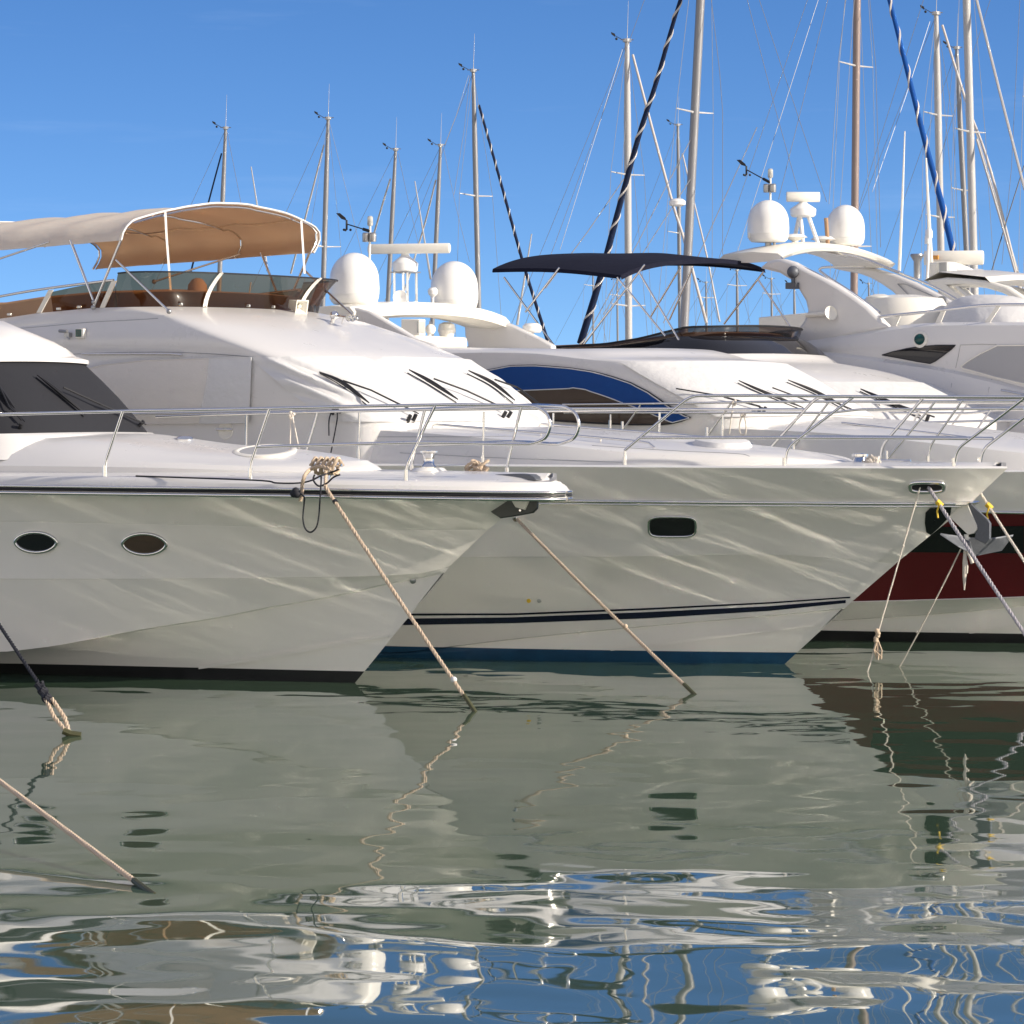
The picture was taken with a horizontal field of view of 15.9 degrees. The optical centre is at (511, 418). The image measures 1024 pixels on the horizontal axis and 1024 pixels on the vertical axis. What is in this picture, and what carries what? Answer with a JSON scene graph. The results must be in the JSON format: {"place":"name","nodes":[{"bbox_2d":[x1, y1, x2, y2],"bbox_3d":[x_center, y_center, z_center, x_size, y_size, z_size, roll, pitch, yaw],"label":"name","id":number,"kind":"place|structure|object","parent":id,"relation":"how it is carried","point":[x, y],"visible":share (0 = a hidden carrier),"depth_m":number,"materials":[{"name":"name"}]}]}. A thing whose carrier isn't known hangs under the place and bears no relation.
{"place":"outdoors","nodes":[
{"label":"outdoors","id":0,"kind":"place"},
{"bbox_2d":[0,639,1023,1023],"bbox_3d":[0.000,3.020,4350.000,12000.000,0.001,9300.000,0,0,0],"label":"water","id":1,"kind":"structure","parent":0,"point":[814,831],"depth_m":26.06,"materials":[{"name":"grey liquid"}]},
{"bbox_2d":[0,623,81,735],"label":"mooring line","id":2,"kind":"object","parent":1,"relation":"on","point":[48,699],"visible":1,"depth_m":35.25,"materials":[{"name":"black fabric"}]},
{"bbox_2d":[0,778,155,892],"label":"mooring line","id":3,"kind":"object","parent":1,"relation":"on","point":[136,882],"visible":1,"depth_m":25.05,"materials":[{"name":"beige fabric"}]},
{"bbox_2d":[161,99,267,271],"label":"sailing boat","id":4,"kind":"object","parent":1,"relation":"on","point":[223,181],"visible":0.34,"depth_m":94.96,"materials":[{"name":"grey metal"}]},
{"bbox_2d":[0,321,580,682],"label":"motor yacht","id":5,"kind":"object","parent":1,"relation":"on","point":[111,564],"visible":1,"depth_m":41.92,"materials":[{"name":"plastic"}]},
{"bbox_2d":[136,468,339,532],"bbox_3d":[-3.066,0.890,40.460,2.881,0.697,0.449,0,0,28],"label":"black cord","id":6,"kind":"object","parent":5,"relation":"hanging from","point":[295,492],"visible":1,"depth_m":39.93,"materials":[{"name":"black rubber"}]},
{"bbox_2d":[289,412,293,443],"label":"tied line","id":7,"kind":"object","parent":5,"relation":"hanging from","point":[290,418],"visible":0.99,"depth_m":44.68,"materials":[{"name":"fabric"}]},
{"bbox_2d":[288,411,299,448],"bbox_3d":[-2.645,0.134,44.663,0.159,0.463,0.061,0,0,22],"label":"tied line","id":8,"kind":"object","parent":5,"relation":"attached to","point":[291,414],"visible":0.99,"depth_m":44.66,"materials":[{"name":"fabric"}]},
{"bbox_2d":[298,456,344,501],"bbox_3d":[-2.130,0.658,40.094,0.370,0.494,0.529,0,0,35],"label":"rope coil","id":9,"kind":"object","parent":5,"relation":"attached to","point":[322,466],"visible":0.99,"depth_m":40.14,"materials":[{"name":"beige fabric"}]},
{"bbox_2d":[324,469,476,710],"bbox_3d":[-1.294,1.807,38.981,0.308,2.598,2.941,0,0,-36],"label":"mooring line","id":10,"kind":"object","parent":5,"relation":"attached to","point":[408,613],"visible":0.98,"depth_m":38.85,"materials":[{"name":"beige fabric"}]},
{"bbox_2d":[464,459,489,471],"bbox_3d":[-0.396,0.559,41.521,0.295,0.211,0.252,0,0,0],"label":"rope coil","id":11,"kind":"object","parent":5,"relation":"on","point":[476,465],"visible":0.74,"depth_m":41.48,"materials":[{"name":"beige fabric"}]},
{"bbox_2d":[258,102,361,306],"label":"sailing boat","id":12,"kind":"object","parent":1,"relation":"on","point":[324,246],"visible":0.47,"depth_m":91.96,"materials":[{"name":"grey metal"}]},
{"bbox_2d":[344,120,417,319],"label":"sailing boat","id":13,"kind":"object","parent":1,"relation":"on","point":[391,227],"visible":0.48,"depth_m":97.96,"materials":[{"name":"grey metal"}]},
{"bbox_2d":[378,114,469,335],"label":"sailing boat","id":14,"kind":"object","parent":1,"relation":"on","point":[436,227],"visible":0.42,"depth_m":97.95,"materials":[{"name":"grey metal"}]},
{"bbox_2d":[384,34,549,341],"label":"sailing boat","id":15,"kind":"object","parent":1,"relation":"on","point":[476,195],"visible":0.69,"depth_m":85.94,"materials":[{"name":"grey metal"}]},
{"bbox_2d":[0,202,1023,663],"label":"motor yacht","id":16,"kind":"object","parent":1,"relation":"on","point":[676,548],"visible":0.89,"depth_m":45.65,"materials":[{"name":"white plastic"}]},
{"bbox_2d":[89,358,208,423],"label":"side window cover","id":17,"kind":"structure","parent":16,"relation":"in","point":[155,383],"depth_m":47.70,"materials":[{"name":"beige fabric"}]},
{"bbox_2d":[199,357,251,423],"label":"side window cover","id":18,"kind":"structure","parent":16,"relation":"in","point":[228,383],"depth_m":47.09,"materials":[{"name":"white fabric"}]},
{"bbox_2d":[328,409,334,435],"bbox_3d":[-2.262,0.036,46.173,0.102,0.355,0.058,0,0,0],"label":"tied line","id":19,"kind":"object","parent":16,"relation":"attached to","point":[329,422],"visible":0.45,"depth_m":46.18,"materials":[{"name":"black fabric"}]},
{"bbox_2d":[330,409,339,452],"bbox_3d":[-2.219,0.147,46.132,0.156,0.563,0.057,0,0,21],"label":"tied line","id":20,"kind":"object","parent":16,"relation":"attached to","point":[335,430],"visible":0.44,"depth_m":46.13,"materials":[{"name":"black fabric"}]},
{"bbox_2d":[516,518,695,693],"bbox_3d":[1.058,2.154,42.673,0.055,1.884,5.425,0,0,-22],"label":"mooring line","id":21,"kind":"object","parent":16,"relation":"attached to","point":[624,626],"visible":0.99,"depth_m":42.53,"materials":[{"name":"beige fabric"}]},
{"bbox_2d":[864,454,880,462],"bbox_3d":[4.362,0.533,44.464,0.218,0.212,0.206,0,0,0],"label":"rope coil","id":22,"kind":"object","parent":16,"relation":"on","point":[874,459],"visible":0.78,"depth_m":44.41,"materials":[{"name":"white fabric"}]},
{"bbox_2d":[867,487,920,671],"bbox_3d":[4.544,1.922,43.738,0.654,2.243,0.071,0,0,11],"label":"thin line","id":23,"kind":"object","parent":16,"relation":"hanging from","point":[876,640],"visible":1,"depth_m":43.75,"materials":[{"name":"fabric"}]},
{"bbox_2d":[927,486,1023,635],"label":"mooring line","id":24,"kind":"object","parent":16,"relation":"attached to","point":[939,503],"visible":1,"depth_m":42.75,"materials":[{"name":"grey fabric"}]},
{"bbox_2d":[940,505,1012,555],"bbox_3d":[5.554,1.317,43.839,0.942,0.643,0.358,0,0,-5],"label":"anchor","id":25,"kind":"object","parent":16,"relation":"hanging from","point":[970,519],"visible":0.93,"depth_m":43.82,"materials":[{"name":"metal"}]},
{"bbox_2d":[899,549,960,666],"bbox_3d":[5.035,2.298,44.292,0.032,1.494,1.001,0,0,-43],"label":"thin line","id":26,"kind":"object","parent":25,"relation":"hanging from","point":[917,632],"visible":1,"depth_m":44.27,"materials":[{"name":"fabric"}]},
{"bbox_2d":[962,550,973,589],"bbox_3d":[5.436,1.802,43.767,0.148,0.479,0.052,0,0,31],"label":"lashing strap","id":27,"kind":"object","parent":25,"relation":"hanging from","point":[965,565],"visible":0.92,"depth_m":43.77,"materials":[{"name":"fabric"}]},
{"bbox_2d":[980,493,1023,562],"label":"mooring line","id":28,"kind":"object","parent":16,"relation":"attached to","point":[988,506],"visible":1,"depth_m":43.88,"materials":[{"name":"fabric"}]},
{"bbox_2d":[556,251,605,343],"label":"sailing boat","id":29,"kind":"object","parent":1,"relation":"on","point":[593,282],"visible":0.07,"depth_m":149.97,"materials":[{"name":"grey metal"}]},
{"bbox_2d":[586,278,624,340],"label":"sailing boat","id":30,"kind":"object","parent":1,"relation":"on","point":[617,289],"visible":0.16,"depth_m":154.97,"materials":[{"name":"grey metal"}]},
{"bbox_2d":[511,20,707,339],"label":"sailing boat","id":31,"kind":"object","parent":1,"relation":"on","point":[627,149],"visible":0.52,"depth_m":79.93,"materials":[{"name":"silver metal"}]},
{"bbox_2d":[525,0,756,343],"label":"sailing boat","id":32,"kind":"object","parent":1,"relation":"on","point":[689,202],"visible":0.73,"depth_m":69.95,"materials":[{"name":"grey metal"}]},
{"bbox_2d":[594,105,720,343],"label":"sailing boat","id":33,"kind":"object","parent":1,"relation":"on","point":[679,217],"visible":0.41,"depth_m":111.95,"materials":[{"name":"grey metal"}]},
{"bbox_2d":[318,213,1023,642],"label":"motor yacht","id":34,"kind":"object","parent":1,"relation":"on","point":[536,367],"visible":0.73,"depth_m":50.83,"materials":[{"name":"white plastic"}]},
{"bbox_2d":[487,365,688,422],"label":"side window cover","id":35,"kind":"structure","parent":34,"relation":"in","point":[527,377],"depth_m":51.51,"materials":[{"name":"blue fabric"}]},
{"bbox_2d":[487,365,690,424],"bbox_3d":[1.034,-0.337,51.480,3.373,0.859,0.084,0,0,33],"label":"side window","id":36,"kind":"structure","parent":34,"relation":"in","point":[560,396],"depth_m":51.48,"materials":[{"name":"brown glass"}]},
{"bbox_2d":[729,399,736,433],"bbox_3d":[3.008,-0.030,50.122,0.113,0.478,0.054,0,0,16],"label":"tied line","id":37,"kind":"object","parent":34,"relation":"hanging from","point":[733,403],"visible":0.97,"depth_m":50.12,"materials":[{"name":"fabric"}]},
{"bbox_2d":[739,413,746,435],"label":"tied line","id":38,"kind":"object","parent":34,"relation":"hanging from","point":[743,415],"visible":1,"depth_m":50.02,"materials":[{"name":"fabric"}]},
{"bbox_2d":[911,526,1023,552],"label":"hull window","id":39,"kind":"structure","parent":34,"relation":"in","point":[935,542],"depth_m":48.95,"materials":[{"name":"black glass"}]},
{"bbox_2d":[690,267,717,325],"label":"sailing boat","id":40,"kind":"object","parent":1,"relation":"on","point":[706,310],"visible":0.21,"depth_m":139.97,"materials":[{"name":"grey metal"}]},
{"bbox_2d":[704,269,749,325],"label":"sailing boat","id":41,"kind":"object","parent":1,"relation":"on","point":[737,301],"visible":0.16,"depth_m":129.96,"materials":[{"name":"grey metal"}]},
{"bbox_2d":[492,253,1023,430],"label":"motor yacht","id":42,"kind":"object","parent":1,"relation":"on","point":[787,344],"visible":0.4,"depth_m":56.19,"materials":[{"name":"plastic"}]},
{"bbox_2d":[745,271,783,323],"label":"sailing boat","id":43,"kind":"object","parent":1,"relation":"on","point":[771,279],"visible":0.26,"depth_m":139.97,"materials":[{"name":"grey metal"}]},
{"bbox_2d":[696,0,880,323],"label":"sailing boat","id":44,"kind":"object","parent":1,"relation":"on","point":[857,31],"visible":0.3,"depth_m":71.93,"materials":[{"name":"silver metal"}]},
{"bbox_2d":[775,280,804,315],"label":"sailing boat","id":45,"kind":"object","parent":1,"relation":"on","point":[794,305],"visible":0.06,"depth_m":134.97,"materials":[{"name":"grey metal"}]},
{"bbox_2d":[860,279,873,296],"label":"sailing boat","id":46,"kind":"object","parent":1,"relation":"on","point":[868,284],"visible":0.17,"depth_m":139.97,"materials":[{"name":"grey metal"}]},
{"bbox_2d":[720,131,1023,432],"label":"motor yacht","id":47,"kind":"object","parent":1,"relation":"on","point":[969,345],"visible":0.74,"depth_m":58.19,"materials":[{"name":"plastic"}]},
{"bbox_2d":[882,345,955,363],"bbox_3d":[6.309,-0.997,57.063,1.333,0.297,0.026,0,0,38],"label":"side window","id":48,"kind":"structure","parent":47,"relation":"in","point":[928,354],"depth_m":56.99,"materials":[{"name":"black glass"}]},
{"bbox_2d":[960,344,1023,384],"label":"side window cover","id":49,"kind":"structure","parent":47,"relation":"in","point":[1003,362],"depth_m":56.14,"materials":[{"name":"grey"}]},
{"bbox_2d":[833,0,1021,293],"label":"sailing boat","id":50,"kind":"object","parent":1,"relation":"on","point":[937,113],"visible":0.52,"depth_m":79.93,"materials":[{"name":"silver metal"}]},
{"bbox_2d":[836,0,1023,294],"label":"sailing boat","id":51,"kind":"object","parent":1,"relation":"on","point":[969,106],"visible":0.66,"depth_m":74.82,"materials":[{"name":"silver metal"}]},
{"bbox_2d":[870,22,1023,294],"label":"sailing boat","id":52,"kind":"object","parent":1,"relation":"on","point":[963,190],"visible":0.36,"depth_m":91.94,"materials":[{"name":"grey metal"}]},
{"bbox_2d":[903,1,1023,287],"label":"sailing boat","id":53,"kind":"object","parent":1,"relation":"on","point":[1012,151],"visible":0.16,"depth_m":77.44,"materials":[{"name":"silver metal"}]},
{"bbox_2d":[910,158,1023,299],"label":"motor yacht","id":54,"kind":"object","parent":1,"relation":"on","point":[951,273],"visible":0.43,"depth_m":63.94,"materials":[{"name":"metal"}]},
{"bbox_2d":[0,0,1023,346],"label":"sky","id":55,"kind":"structure","parent":0,"point":[107,106],"materials":[{"name":"blue"}]}
]}

